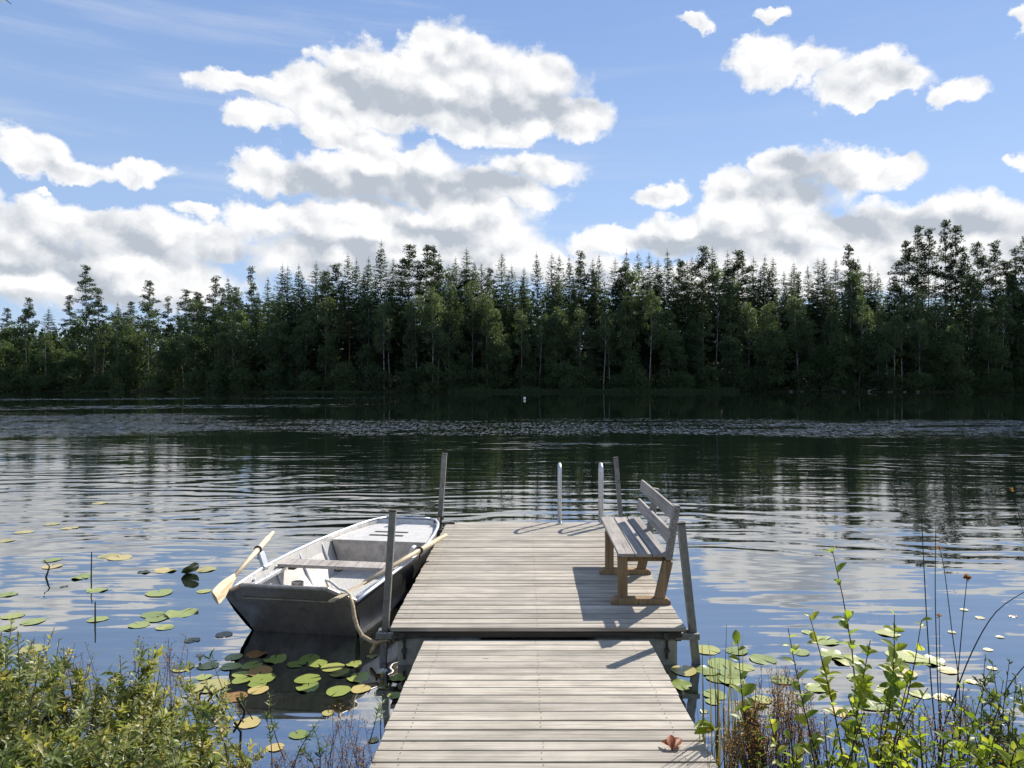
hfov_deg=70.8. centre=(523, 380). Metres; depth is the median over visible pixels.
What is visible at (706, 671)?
lily pad
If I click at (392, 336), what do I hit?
birch tree
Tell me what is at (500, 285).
spruce tree
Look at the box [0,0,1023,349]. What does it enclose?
sky
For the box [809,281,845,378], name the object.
spruce tree
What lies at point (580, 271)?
pine tree
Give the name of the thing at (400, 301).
spruce tree
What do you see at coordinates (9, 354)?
alder tree
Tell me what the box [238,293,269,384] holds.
spruce tree
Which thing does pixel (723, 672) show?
lily pad
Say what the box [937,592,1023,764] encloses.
rush stem
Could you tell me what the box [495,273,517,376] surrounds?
spruce tree
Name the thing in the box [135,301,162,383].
birch tree
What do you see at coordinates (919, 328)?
birch tree
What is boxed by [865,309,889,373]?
birch tree
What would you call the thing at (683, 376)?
shore shrub
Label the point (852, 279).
birch tree
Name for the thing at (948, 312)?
spruce tree
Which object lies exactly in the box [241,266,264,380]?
pine tree
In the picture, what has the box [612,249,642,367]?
spruce tree
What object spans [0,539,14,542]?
lily pad
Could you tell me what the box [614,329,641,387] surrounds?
alder tree
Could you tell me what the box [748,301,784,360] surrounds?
birch tree
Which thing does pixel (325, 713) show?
lily pad
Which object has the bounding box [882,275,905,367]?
pine tree
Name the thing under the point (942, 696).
lily pad
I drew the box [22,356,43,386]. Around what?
alder tree
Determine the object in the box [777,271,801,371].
spruce tree
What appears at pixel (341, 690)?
lily pad
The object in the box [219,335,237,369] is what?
birch tree
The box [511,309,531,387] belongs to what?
birch tree
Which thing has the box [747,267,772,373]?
spruce tree
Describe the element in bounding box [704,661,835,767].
dry grass
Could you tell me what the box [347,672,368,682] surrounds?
lily pad
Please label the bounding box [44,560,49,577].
water stalk
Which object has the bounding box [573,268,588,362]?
pine tree
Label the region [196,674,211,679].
lily pad
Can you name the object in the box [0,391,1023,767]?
lake water
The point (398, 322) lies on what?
spruce tree
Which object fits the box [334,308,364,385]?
pine tree
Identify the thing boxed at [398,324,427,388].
alder tree
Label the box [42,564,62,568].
lily pad
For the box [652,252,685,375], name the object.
spruce tree
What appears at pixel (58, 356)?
alder tree
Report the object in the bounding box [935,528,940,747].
rush stem
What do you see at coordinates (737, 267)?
pine tree
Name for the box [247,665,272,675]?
lily pad
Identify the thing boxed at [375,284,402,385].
spruce tree
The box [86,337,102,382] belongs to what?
birch tree
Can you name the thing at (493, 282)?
pine tree
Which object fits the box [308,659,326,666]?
lily pad
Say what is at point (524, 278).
spruce tree
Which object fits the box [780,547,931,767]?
alder sapling
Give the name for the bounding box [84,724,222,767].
bog myrtle
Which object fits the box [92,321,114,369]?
birch tree
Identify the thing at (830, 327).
alder tree
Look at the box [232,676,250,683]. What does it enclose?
lily pad
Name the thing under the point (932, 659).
lily pad
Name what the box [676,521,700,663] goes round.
mooring post
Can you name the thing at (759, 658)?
lily pad
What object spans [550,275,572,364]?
spruce tree
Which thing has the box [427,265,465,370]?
birch tree
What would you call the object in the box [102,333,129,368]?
birch tree
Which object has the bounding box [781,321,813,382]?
birch tree
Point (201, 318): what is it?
birch tree
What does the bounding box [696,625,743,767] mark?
sedge tuft
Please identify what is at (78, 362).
alder tree
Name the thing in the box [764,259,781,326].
spruce tree
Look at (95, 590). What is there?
lily pad
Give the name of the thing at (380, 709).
leafy sprig
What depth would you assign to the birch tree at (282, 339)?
152.17 m
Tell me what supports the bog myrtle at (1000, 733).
on the ground at (780, 389)
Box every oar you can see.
[211,531,274,603]
[328,534,446,601]
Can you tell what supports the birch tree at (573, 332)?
on the ground at (780, 389)
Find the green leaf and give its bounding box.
[693,719,722,733]
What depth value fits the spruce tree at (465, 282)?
161.19 m
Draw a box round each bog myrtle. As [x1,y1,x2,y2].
[0,618,60,763]
[0,627,116,764]
[0,700,74,767]
[0,730,118,767]
[33,688,160,767]
[84,638,196,766]
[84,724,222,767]
[97,700,222,767]
[120,659,252,767]
[179,731,269,767]
[890,695,953,767]
[945,654,1023,767]
[970,658,1023,767]
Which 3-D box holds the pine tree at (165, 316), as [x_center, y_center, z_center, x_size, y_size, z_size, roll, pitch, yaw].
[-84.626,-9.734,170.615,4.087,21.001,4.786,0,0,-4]
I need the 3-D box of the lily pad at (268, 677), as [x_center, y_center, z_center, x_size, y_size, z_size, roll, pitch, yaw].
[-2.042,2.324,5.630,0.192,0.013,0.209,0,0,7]
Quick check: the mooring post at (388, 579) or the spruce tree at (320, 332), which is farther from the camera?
the spruce tree at (320, 332)
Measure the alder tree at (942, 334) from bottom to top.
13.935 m
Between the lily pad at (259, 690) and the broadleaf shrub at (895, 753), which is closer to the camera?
the broadleaf shrub at (895, 753)
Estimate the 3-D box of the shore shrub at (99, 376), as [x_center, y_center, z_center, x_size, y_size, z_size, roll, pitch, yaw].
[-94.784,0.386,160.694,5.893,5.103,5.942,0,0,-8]
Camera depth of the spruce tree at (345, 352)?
155.94 m
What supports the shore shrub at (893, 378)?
on the ground at (780, 389)
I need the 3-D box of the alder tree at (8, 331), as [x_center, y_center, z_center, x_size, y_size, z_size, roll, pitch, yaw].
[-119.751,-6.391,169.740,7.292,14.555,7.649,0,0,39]
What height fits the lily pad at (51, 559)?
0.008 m
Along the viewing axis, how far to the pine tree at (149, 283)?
178.02 m
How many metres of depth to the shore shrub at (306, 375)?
148.71 m
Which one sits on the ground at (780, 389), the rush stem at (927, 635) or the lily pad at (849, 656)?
the rush stem at (927, 635)
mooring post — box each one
[379,509,396,662]
[436,453,447,537]
[613,457,622,516]
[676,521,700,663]
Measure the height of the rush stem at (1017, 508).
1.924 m
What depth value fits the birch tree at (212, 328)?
158.54 m
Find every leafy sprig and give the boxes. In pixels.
[200,648,243,727]
[219,690,252,723]
[258,691,284,767]
[293,716,329,767]
[369,692,387,743]
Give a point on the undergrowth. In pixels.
(318, 386)
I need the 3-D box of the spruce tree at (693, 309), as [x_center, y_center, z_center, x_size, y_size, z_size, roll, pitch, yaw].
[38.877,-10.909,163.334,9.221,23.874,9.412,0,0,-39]
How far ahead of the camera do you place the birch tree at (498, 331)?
151.18 m
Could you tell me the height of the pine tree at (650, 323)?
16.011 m
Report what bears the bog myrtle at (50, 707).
on the ground at (780, 389)
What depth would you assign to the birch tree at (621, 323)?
152.91 m
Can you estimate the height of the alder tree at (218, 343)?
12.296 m
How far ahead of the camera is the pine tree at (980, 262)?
164.29 m
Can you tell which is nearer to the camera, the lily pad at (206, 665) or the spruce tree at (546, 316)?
the lily pad at (206, 665)
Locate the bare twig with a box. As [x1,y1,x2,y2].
[1004,666,1023,693]
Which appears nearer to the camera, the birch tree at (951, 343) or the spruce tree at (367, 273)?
the birch tree at (951, 343)
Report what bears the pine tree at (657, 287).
on the ground at (780, 389)
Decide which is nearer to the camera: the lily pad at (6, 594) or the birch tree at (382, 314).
the lily pad at (6, 594)
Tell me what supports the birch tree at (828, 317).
on the ground at (780, 389)
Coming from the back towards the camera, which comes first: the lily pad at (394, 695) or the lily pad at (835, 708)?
the lily pad at (394, 695)
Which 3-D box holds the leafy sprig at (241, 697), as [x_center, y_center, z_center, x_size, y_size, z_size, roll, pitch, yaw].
[-1.654,1.855,4.116,0.093,0.203,0.188,0,0,45]
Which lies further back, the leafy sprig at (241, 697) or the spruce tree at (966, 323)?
the spruce tree at (966, 323)
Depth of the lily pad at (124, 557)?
9.47 m
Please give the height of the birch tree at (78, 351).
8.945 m
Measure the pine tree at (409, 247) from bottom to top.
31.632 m
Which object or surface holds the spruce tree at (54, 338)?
on the ground at (780, 389)
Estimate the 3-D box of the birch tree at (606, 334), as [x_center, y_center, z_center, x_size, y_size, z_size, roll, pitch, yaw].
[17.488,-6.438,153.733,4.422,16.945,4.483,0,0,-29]
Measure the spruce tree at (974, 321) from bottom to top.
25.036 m
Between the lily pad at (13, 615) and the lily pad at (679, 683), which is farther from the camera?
the lily pad at (13, 615)
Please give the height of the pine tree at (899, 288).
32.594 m
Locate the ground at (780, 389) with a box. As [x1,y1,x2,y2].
[0,350,1023,391]
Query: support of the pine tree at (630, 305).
on the ground at (780, 389)
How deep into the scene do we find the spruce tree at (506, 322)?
160.19 m
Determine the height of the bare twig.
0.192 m
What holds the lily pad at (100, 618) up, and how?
on the lake water
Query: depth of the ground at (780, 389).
154.12 m
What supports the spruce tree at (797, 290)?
on the ground at (780, 389)
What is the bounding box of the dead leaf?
[661,735,681,749]
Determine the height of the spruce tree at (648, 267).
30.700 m
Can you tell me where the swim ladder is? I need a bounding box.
[557,463,603,523]
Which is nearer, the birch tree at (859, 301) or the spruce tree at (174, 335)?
the birch tree at (859, 301)
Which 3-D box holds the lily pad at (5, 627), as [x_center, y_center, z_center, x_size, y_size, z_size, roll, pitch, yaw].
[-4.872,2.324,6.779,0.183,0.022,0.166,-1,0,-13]
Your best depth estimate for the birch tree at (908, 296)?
156.71 m
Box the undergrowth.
[1,351,1023,391]
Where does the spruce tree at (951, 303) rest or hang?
on the ground at (780, 389)
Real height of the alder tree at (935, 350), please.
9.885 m
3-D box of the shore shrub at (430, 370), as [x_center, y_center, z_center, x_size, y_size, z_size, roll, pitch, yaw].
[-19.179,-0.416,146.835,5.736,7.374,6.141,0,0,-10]
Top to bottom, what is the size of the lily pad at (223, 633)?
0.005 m
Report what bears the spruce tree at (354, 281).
on the ground at (780, 389)
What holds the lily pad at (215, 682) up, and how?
on the lake water
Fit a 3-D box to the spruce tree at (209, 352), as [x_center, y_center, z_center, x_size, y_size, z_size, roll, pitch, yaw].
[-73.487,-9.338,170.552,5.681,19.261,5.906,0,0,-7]
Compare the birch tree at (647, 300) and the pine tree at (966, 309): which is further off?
the pine tree at (966, 309)
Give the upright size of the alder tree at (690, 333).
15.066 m
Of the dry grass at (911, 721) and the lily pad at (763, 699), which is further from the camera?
the lily pad at (763, 699)
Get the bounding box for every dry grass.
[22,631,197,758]
[257,703,377,767]
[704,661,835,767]
[830,687,1020,767]
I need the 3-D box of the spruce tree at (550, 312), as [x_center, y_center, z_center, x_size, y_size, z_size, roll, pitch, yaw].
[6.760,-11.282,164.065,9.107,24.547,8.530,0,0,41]
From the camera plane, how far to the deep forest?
180.40 m
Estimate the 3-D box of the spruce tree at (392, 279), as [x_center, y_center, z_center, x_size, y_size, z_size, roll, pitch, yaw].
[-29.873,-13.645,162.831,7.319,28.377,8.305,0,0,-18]
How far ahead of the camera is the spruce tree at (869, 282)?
163.13 m
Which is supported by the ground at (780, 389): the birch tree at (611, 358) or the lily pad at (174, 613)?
the birch tree at (611, 358)
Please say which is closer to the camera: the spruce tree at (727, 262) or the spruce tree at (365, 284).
the spruce tree at (365, 284)
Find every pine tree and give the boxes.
[0,308,14,342]
[18,297,39,364]
[58,295,77,349]
[70,265,102,357]
[87,288,111,372]
[121,301,140,369]
[137,280,161,371]
[157,296,175,342]
[170,289,198,370]
[183,296,209,362]
[185,291,211,368]
[198,275,221,367]
[211,287,229,380]
[225,287,250,362]
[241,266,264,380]
[305,270,337,340]
[319,263,354,344]
[332,285,343,378]
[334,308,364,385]
[391,243,427,299]
[394,301,416,371]
[407,244,439,356]
[423,244,447,372]
[448,268,470,317]
[468,301,496,385]
[481,267,503,308]
[510,324,529,381]
[569,250,598,367]
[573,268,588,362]
[585,268,598,375]
[604,267,627,352]
[610,295,642,375]
[636,315,665,387]
[640,274,669,363]
[671,259,691,322]
[673,260,690,332]
[683,246,722,376]
[715,268,731,374]
[718,249,759,361]
[765,270,781,319]
[792,271,804,313]
[836,243,869,308]
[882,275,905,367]
[887,240,917,382]
[902,225,933,295]
[910,228,942,341]
[930,219,961,328]
[944,225,970,368]
[953,253,975,366]
[957,242,996,376]
[977,239,1014,330]
[998,263,1020,325]
[999,245,1023,367]
[1012,238,1023,306]
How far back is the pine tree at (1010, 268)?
161.99 m
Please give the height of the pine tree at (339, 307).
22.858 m
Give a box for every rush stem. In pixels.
[921,512,939,762]
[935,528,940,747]
[936,545,960,723]
[936,613,941,751]
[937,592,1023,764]
[950,574,971,766]
[1010,487,1023,535]
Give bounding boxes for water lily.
[195,652,204,660]
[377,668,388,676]
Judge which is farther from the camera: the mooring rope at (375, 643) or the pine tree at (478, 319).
the pine tree at (478, 319)
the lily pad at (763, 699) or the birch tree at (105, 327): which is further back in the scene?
the birch tree at (105, 327)
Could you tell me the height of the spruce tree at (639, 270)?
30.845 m
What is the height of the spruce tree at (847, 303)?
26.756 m
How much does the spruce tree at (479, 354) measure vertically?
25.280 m
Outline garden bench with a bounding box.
[599,480,680,604]
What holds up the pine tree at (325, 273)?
on the ground at (780, 389)
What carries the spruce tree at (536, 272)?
on the ground at (780, 389)
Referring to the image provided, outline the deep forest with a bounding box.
[0,280,1023,381]
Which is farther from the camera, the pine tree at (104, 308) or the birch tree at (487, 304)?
the pine tree at (104, 308)
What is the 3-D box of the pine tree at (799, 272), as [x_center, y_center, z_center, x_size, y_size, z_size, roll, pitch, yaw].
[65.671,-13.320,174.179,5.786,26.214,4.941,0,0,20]
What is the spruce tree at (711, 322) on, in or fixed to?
on the ground at (780, 389)
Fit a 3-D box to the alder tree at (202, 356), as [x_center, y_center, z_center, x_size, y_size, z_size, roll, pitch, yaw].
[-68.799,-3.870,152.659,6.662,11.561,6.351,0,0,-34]
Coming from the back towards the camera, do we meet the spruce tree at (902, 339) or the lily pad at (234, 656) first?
the spruce tree at (902, 339)
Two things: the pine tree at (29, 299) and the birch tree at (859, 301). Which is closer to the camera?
the birch tree at (859, 301)
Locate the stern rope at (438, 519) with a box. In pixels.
[433,516,454,524]
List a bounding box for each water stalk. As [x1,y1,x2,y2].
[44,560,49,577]
[94,601,95,622]
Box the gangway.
[369,640,717,767]
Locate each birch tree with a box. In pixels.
[12,307,40,384]
[34,331,55,388]
[66,349,87,369]
[74,305,99,374]
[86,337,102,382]
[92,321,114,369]
[98,311,139,364]
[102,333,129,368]
[106,318,127,388]
[113,315,147,365]
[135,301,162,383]
[173,334,189,385]
[178,298,212,370]
[179,322,212,369]
[205,304,231,363]
[215,290,260,361]
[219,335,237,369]
[224,330,241,389]
[253,321,284,378]
[259,320,297,375]
[294,311,315,368]
[302,296,348,377]
[350,293,391,380]
[372,299,394,388]
[377,316,399,385]
[402,292,427,378]
[419,296,463,386]
[420,285,446,381]
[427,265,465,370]
[433,316,464,380]
[450,280,489,382]
[475,292,499,386]
[485,308,502,385]
[485,324,514,387]
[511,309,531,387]
[530,313,551,387]
[544,316,567,364]
[550,306,571,365]
[565,308,598,377]
[591,316,622,379]
[595,311,615,389]
[615,302,639,386]
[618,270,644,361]
[637,287,665,387]
[658,310,681,376]
[692,312,714,380]
[702,268,730,382]
[711,276,750,377]
[736,302,761,363]
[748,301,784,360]
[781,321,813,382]
[784,294,808,380]
[796,317,819,358]
[820,312,839,378]
[835,268,864,373]
[846,306,883,384]
[851,294,873,388]
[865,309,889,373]
[875,322,899,385]
[883,314,905,387]
[888,286,937,367]
[890,322,912,386]
[899,289,938,380]
[908,318,929,370]
[922,299,954,380]
[941,327,959,385]
[951,323,971,366]
[957,271,989,383]
[976,316,998,382]
[986,295,1017,382]
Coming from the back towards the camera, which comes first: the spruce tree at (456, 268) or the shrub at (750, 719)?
the spruce tree at (456, 268)
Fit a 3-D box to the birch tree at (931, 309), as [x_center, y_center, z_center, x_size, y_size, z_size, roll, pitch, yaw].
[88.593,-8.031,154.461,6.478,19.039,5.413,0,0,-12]
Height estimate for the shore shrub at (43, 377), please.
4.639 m
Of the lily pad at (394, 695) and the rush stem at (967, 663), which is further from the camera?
the lily pad at (394, 695)
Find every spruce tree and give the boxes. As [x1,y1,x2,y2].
[33,310,62,380]
[39,322,64,382]
[106,305,123,382]
[158,310,192,384]
[202,303,220,371]
[213,280,243,369]
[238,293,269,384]
[247,291,266,377]
[252,280,275,373]
[258,292,275,374]
[264,263,296,380]
[266,290,292,375]
[278,269,300,373]
[282,277,318,380]
[283,291,300,366]
[285,266,308,344]
[291,290,324,367]
[292,264,336,377]
[301,276,342,383]
[315,269,339,363]
[330,256,362,361]
[330,286,359,381]
[340,258,363,381]
[346,276,376,377]
[348,278,374,375]
[351,258,380,366]
[363,243,399,378]
[371,279,390,378]
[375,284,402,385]
[378,278,399,381]
[380,260,402,382]
[380,260,423,382]
[392,275,410,375]
[395,289,423,381]
[407,280,429,368]
[413,278,453,383]
[420,254,448,367]
[436,273,453,374]
[441,270,467,375]
[443,258,463,378]
[447,247,481,378]
[453,261,485,381]
[466,264,484,376]
[466,265,498,380]
[470,273,504,377]
[491,288,518,378]
[492,254,517,380]
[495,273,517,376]
[501,267,529,376]
[506,283,544,383]
[512,271,541,377]
[513,279,538,378]
[527,254,548,373]
[534,287,555,380]
[536,279,575,377]
[539,254,558,372]
[543,259,578,371]
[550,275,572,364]
[558,278,590,381]
[560,258,581,366]
[578,261,604,362]
[581,271,607,377]
[586,282,613,380]
[588,256,609,374]
[597,262,634,375]
[598,277,637,382]
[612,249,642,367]
[618,254,656,378]
[633,276,661,379]
[633,278,660,367]
[634,256,660,372]
[643,260,672,376]
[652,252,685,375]
[653,271,689,379]
[675,282,715,380]
[676,263,705,366]
[679,259,708,360]
[695,249,733,377]
[696,278,715,368]
[698,275,716,362]
[711,250,742,372]
[731,260,752,362]
[735,278,770,380]
[738,256,767,375]
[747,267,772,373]
[756,258,774,331]
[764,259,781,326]
[770,286,799,384]
[773,272,790,374]
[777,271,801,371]
[779,280,813,378]
[782,264,802,378]
[798,267,819,376]
[801,283,820,351]
[803,261,827,373]
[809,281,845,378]
[811,259,837,345]
[817,262,852,368]
[822,278,839,340]
[839,269,858,364]
[841,282,874,382]
[846,259,874,380]
[860,262,885,379]
[866,281,882,381]
[872,274,892,368]
[872,278,906,367]
[890,278,907,379]
[895,294,913,372]
[903,274,939,372]
[924,287,972,380]
[926,279,946,378]
[934,271,968,361]
[956,267,977,378]
[961,276,995,380]
[970,277,1017,382]
[987,276,1017,367]
[998,269,1023,369]
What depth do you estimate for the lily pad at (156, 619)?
7.04 m
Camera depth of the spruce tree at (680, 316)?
163.88 m
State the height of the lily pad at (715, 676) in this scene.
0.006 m
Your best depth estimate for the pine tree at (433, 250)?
163.56 m
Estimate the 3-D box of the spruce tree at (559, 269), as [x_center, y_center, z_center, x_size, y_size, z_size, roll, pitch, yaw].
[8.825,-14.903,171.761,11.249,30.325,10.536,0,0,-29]
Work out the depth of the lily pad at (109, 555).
9.58 m
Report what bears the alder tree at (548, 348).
on the ground at (780, 389)
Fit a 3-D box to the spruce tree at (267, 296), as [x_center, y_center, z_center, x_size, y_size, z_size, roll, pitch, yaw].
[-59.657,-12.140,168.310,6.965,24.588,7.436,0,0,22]
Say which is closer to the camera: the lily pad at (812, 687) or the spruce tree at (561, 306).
the lily pad at (812, 687)
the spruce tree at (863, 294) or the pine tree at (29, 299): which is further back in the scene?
the pine tree at (29, 299)
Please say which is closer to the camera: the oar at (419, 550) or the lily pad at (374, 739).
the lily pad at (374, 739)
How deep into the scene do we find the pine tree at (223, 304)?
164.34 m
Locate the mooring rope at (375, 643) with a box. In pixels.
[324,579,392,654]
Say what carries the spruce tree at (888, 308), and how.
on the ground at (780, 389)
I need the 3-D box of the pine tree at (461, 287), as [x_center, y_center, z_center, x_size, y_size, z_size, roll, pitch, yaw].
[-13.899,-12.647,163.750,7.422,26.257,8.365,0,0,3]
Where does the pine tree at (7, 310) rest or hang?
on the ground at (780, 389)
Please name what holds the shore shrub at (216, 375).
on the ground at (780, 389)
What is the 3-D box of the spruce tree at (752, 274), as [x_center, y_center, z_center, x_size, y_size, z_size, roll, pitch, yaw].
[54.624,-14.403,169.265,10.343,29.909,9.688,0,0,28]
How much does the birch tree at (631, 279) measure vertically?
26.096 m
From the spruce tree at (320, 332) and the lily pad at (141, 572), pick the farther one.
the spruce tree at (320, 332)
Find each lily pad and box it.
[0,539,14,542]
[0,591,17,596]
[0,612,24,618]
[0,624,16,630]
[15,530,33,533]
[17,644,45,653]
[19,618,45,624]
[42,558,62,561]
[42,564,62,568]
[71,573,92,578]
[86,588,107,592]
[87,616,107,621]
[97,553,119,558]
[107,554,131,559]
[128,621,149,627]
[137,570,150,573]
[141,611,164,617]
[145,589,172,595]
[145,615,167,621]
[154,567,173,572]
[155,624,173,629]
[165,608,198,617]
[171,663,194,671]
[181,562,198,573]
[184,637,199,642]
[192,678,227,692]
[196,566,216,571]
[196,589,211,592]
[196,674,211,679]
[198,661,218,668]
[215,631,232,637]
[220,662,241,669]
[223,691,247,701]
[225,653,242,659]
[232,671,247,677]
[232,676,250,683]
[233,716,260,727]
[241,661,262,668]
[246,650,266,657]
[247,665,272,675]
[248,680,266,687]
[248,686,268,693]
[250,673,275,683]
[263,654,285,663]
[266,743,283,750]
[286,660,305,666]
[289,730,306,738]
[294,674,320,682]
[296,682,318,692]
[299,654,319,661]
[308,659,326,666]
[321,663,344,671]
[322,710,333,715]
[326,685,350,696]
[329,668,353,676]
[346,660,361,667]
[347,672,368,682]
[351,684,370,692]
[368,737,378,741]
[387,692,400,698]
[389,673,404,680]
[671,665,695,675]
[671,679,691,689]
[696,665,719,674]
[699,645,719,654]
[704,689,726,699]
[705,698,720,704]
[706,675,725,682]
[708,658,736,669]
[719,674,745,685]
[720,668,743,678]
[726,647,747,654]
[734,663,754,670]
[749,654,775,664]
[752,695,772,702]
[771,675,792,683]
[790,648,809,655]
[805,683,825,691]
[817,636,838,644]
[818,649,845,657]
[829,707,848,716]
[833,654,864,665]
[846,674,871,681]
[863,702,887,710]
[874,629,900,636]
[885,650,924,661]
[889,666,917,677]
[909,690,930,698]
[919,655,945,665]
[933,693,954,700]
[938,666,959,673]
[965,679,977,683]
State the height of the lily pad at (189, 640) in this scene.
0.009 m
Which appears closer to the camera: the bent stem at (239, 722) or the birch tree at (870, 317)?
the bent stem at (239, 722)
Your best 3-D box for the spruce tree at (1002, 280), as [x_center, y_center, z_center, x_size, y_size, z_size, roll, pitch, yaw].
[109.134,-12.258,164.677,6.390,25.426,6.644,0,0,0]
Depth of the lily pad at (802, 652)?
6.16 m
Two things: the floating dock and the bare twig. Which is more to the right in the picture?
the bare twig
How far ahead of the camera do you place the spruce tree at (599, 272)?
169.32 m
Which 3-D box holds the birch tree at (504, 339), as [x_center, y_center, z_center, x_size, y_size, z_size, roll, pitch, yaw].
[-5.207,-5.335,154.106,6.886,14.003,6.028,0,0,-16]
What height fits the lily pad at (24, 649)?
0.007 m
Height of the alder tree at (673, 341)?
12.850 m
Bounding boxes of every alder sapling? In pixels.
[729,630,768,767]
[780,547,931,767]
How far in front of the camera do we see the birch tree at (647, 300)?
153.04 m
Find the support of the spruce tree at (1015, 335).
on the ground at (780, 389)
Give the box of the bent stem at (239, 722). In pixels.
[195,685,245,750]
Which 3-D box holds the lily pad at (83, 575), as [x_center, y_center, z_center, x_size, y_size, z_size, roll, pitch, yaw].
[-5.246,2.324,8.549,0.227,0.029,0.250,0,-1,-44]
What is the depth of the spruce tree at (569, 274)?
170.97 m
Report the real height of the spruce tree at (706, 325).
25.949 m
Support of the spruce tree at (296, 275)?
on the ground at (780, 389)
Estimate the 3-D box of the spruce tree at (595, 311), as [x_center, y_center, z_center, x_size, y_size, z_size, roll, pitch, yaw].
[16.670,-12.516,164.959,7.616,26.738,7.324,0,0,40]
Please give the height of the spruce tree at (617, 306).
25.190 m
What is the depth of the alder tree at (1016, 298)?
157.98 m
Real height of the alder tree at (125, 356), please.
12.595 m
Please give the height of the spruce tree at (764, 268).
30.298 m
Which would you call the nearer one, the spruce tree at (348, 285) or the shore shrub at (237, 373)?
the shore shrub at (237, 373)
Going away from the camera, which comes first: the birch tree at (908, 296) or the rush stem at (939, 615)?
the rush stem at (939, 615)
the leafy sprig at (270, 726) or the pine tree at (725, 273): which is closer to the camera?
the leafy sprig at (270, 726)
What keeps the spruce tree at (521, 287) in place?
on the ground at (780, 389)
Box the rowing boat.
[226,516,439,635]
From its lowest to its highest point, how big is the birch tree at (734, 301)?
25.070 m
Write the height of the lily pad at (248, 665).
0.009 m
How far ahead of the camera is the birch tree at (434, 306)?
147.90 m
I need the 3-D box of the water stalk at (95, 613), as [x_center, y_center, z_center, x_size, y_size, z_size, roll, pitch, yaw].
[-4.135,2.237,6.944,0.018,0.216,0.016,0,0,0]
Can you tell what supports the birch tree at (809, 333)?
on the ground at (780, 389)
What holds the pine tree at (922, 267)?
on the ground at (780, 389)
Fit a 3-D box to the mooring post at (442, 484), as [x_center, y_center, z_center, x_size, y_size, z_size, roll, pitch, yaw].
[-1.191,2.124,10.120,0.227,2.217,0.078,0,0,0]
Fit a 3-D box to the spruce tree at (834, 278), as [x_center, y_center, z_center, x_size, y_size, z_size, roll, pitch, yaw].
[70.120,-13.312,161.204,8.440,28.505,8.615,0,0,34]
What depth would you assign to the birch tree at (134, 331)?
169.24 m
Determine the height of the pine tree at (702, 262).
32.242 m
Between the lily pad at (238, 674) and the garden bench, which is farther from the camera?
the garden bench
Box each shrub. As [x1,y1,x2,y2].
[0,364,32,391]
[27,374,57,390]
[56,365,86,390]
[84,371,112,390]
[105,362,136,390]
[146,375,174,391]
[206,369,233,391]
[228,367,257,391]
[298,370,322,391]
[329,360,355,391]
[417,361,443,391]
[545,360,578,391]
[616,362,651,390]
[669,371,695,389]
[738,699,767,767]
[753,712,804,767]
[792,361,818,391]
[796,693,868,767]
[868,680,927,767]
[868,728,968,767]
[879,374,901,391]
[900,369,933,391]
[938,681,1007,767]
[944,363,978,391]
[968,732,1023,767]
[987,369,1015,391]
[992,684,1023,767]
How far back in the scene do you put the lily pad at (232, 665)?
5.87 m
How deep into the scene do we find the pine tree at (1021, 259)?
163.93 m
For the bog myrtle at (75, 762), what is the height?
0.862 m
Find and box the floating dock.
[376,522,699,664]
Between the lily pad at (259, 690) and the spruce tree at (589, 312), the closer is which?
the lily pad at (259, 690)
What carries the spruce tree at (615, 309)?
on the ground at (780, 389)
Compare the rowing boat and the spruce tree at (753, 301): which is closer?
the rowing boat
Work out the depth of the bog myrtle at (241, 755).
3.39 m
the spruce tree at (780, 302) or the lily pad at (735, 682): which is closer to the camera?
the lily pad at (735, 682)
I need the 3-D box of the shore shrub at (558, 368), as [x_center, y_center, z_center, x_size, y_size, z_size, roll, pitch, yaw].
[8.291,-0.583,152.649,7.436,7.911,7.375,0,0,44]
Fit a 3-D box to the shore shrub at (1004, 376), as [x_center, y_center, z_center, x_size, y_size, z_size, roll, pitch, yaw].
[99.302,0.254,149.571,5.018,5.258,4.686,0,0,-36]
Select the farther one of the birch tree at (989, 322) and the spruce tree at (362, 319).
the spruce tree at (362, 319)
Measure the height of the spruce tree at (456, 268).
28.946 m
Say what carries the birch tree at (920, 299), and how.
on the ground at (780, 389)
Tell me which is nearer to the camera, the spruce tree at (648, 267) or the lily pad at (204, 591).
the lily pad at (204, 591)
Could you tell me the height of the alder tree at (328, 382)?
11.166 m
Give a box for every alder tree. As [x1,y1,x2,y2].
[0,323,33,378]
[0,340,24,386]
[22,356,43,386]
[45,349,71,387]
[57,352,87,384]
[63,317,94,382]
[110,334,141,388]
[149,336,185,389]
[182,335,214,387]
[209,331,238,388]
[224,309,259,387]
[317,337,340,388]
[354,344,376,389]
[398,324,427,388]
[480,337,514,387]
[539,337,564,387]
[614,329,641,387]
[657,330,687,387]
[677,320,705,383]
[717,336,748,388]
[751,321,796,389]
[814,316,857,379]
[820,327,865,384]
[857,324,894,390]
[897,333,934,384]
[915,342,949,388]
[931,324,969,389]
[965,307,1001,385]
[966,332,1012,386]
[995,269,1023,380]
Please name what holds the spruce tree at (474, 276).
on the ground at (780, 389)
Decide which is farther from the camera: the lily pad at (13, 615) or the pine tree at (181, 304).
the pine tree at (181, 304)
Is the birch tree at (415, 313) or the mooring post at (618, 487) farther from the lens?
the birch tree at (415, 313)
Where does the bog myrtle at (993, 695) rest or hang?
on the ground at (780, 389)
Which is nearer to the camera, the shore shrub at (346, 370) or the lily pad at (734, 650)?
the lily pad at (734, 650)
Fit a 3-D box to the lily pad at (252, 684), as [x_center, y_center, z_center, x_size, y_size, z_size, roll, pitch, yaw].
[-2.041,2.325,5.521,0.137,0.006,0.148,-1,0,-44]
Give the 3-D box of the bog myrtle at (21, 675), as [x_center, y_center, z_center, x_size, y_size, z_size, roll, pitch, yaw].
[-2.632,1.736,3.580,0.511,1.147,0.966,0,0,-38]
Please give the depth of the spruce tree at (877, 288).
165.93 m

